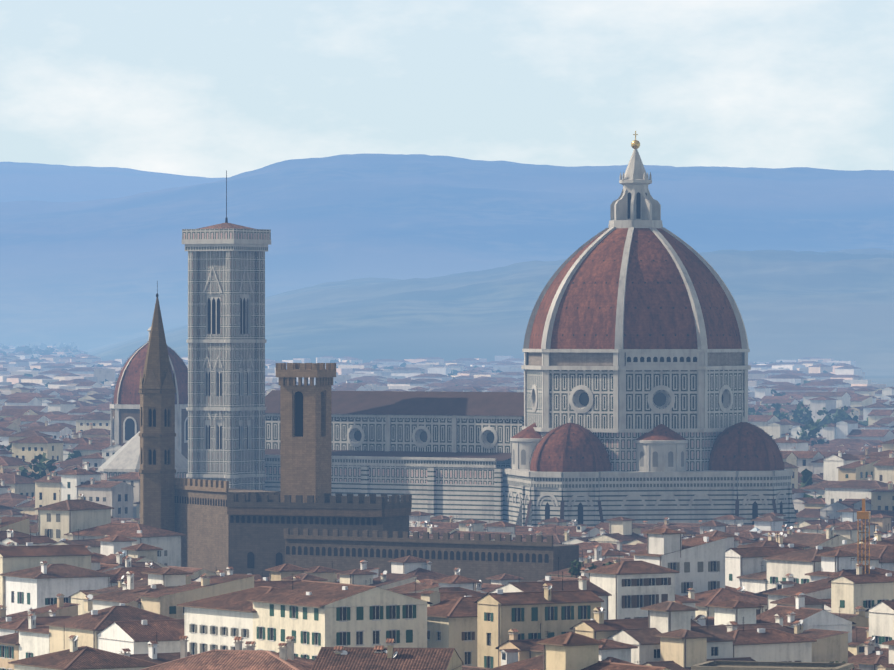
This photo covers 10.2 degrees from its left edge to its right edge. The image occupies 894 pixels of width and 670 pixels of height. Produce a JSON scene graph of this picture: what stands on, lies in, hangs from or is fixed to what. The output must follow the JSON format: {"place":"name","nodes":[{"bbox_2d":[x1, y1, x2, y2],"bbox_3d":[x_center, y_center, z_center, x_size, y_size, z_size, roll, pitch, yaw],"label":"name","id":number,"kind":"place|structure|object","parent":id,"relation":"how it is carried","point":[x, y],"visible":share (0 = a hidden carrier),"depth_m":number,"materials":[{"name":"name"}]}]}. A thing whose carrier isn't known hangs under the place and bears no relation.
{"place":"outdoors","nodes":[
{"label":"outdoors","id":0,"kind":"place"},
{"bbox_2d":[110,327,187,458],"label":"domed chapel","id":1,"kind":"structure","parent":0,"point":[125,415],"depth_m":1675.16,"materials":[{"name":"stone"}]},
{"bbox_2d":[0,154,893,386],"bbox_3d":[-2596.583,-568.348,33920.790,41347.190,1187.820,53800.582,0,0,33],"label":"terrain","id":2,"kind":"structure","parent":0,"point":[370,257],"depth_m":14983.98,"materials":[{"name":"blue"}]},
{"bbox_2d":[98,431,187,480],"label":"baptistery","id":3,"kind":"structure","parent":2,"relation":"on","point":[124,459],"depth_m":1417.14,"materials":[{"name":"stone"}]},
{"bbox_2d":[182,171,270,490],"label":"campanile","id":4,"kind":"structure","parent":2,"relation":"on","point":[226,342],"depth_m":1365.59,"materials":[{"name":"stone"}]},
{"bbox_2d":[139,281,578,583],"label":"bargello badia","id":5,"kind":"structure","parent":2,"relation":"on","point":[303,518],"depth_m":1038.95,"materials":[{"name":"stone"}]},
{"bbox_2d":[1,389,858,669],"bbox_3d":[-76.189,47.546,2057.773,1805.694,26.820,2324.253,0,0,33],"label":"trees","id":6,"kind":"object","parent":2,"relation":"on","point":[812,427],"visible":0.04,"depth_m":2151.14,"materials":[{"name":"plant"}]},
{"bbox_2d":[0,342,885,425],"bbox_3d":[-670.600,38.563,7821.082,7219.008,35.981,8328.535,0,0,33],"label":"suburbs","id":7,"kind":"object","parent":2,"relation":"on","point":[60,367],"visible":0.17,"depth_m":4782.28,"materials":[{"name":"paint"}]},
{"bbox_2d":[0,523,893,669],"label":"city","id":8,"kind":"object","parent":2,"relation":"on","point":[669,599],"visible":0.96,"depth_m":729.91,"materials":[{"name":"paint"}]},
{"bbox_2d":[0,446,893,566],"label":"city","id":9,"kind":"object","parent":2,"relation":"on","point":[85,506],"visible":0.21,"depth_m":1232.11,"materials":[{"name":"paint"}]},
{"bbox_2d":[0,382,893,478],"bbox_3d":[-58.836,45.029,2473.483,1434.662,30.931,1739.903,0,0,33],"label":"city","id":10,"kind":"object","parent":2,"relation":"on","point":[55,425],"visible":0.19,"depth_m":2230.63,"materials":[{"name":"paint"}]},
{"bbox_2d":[140,499,870,669],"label":"blocks","id":11,"kind":"structure","parent":2,"relation":"on","point":[389,657],"depth_m":578.48,"materials":[{"name":"paint"}]},
{"bbox_2d":[265,131,797,526],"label":"cathedral","id":12,"kind":"structure","parent":2,"relation":"on","point":[631,401],"depth_m":1317.40,"materials":[{"name":"stone"}]},
{"bbox_2d":[0,0,893,177],"label":"sky","id":13,"kind":"structure","parent":0,"point":[200,88],"materials":[{"name":"white"}]}
]}

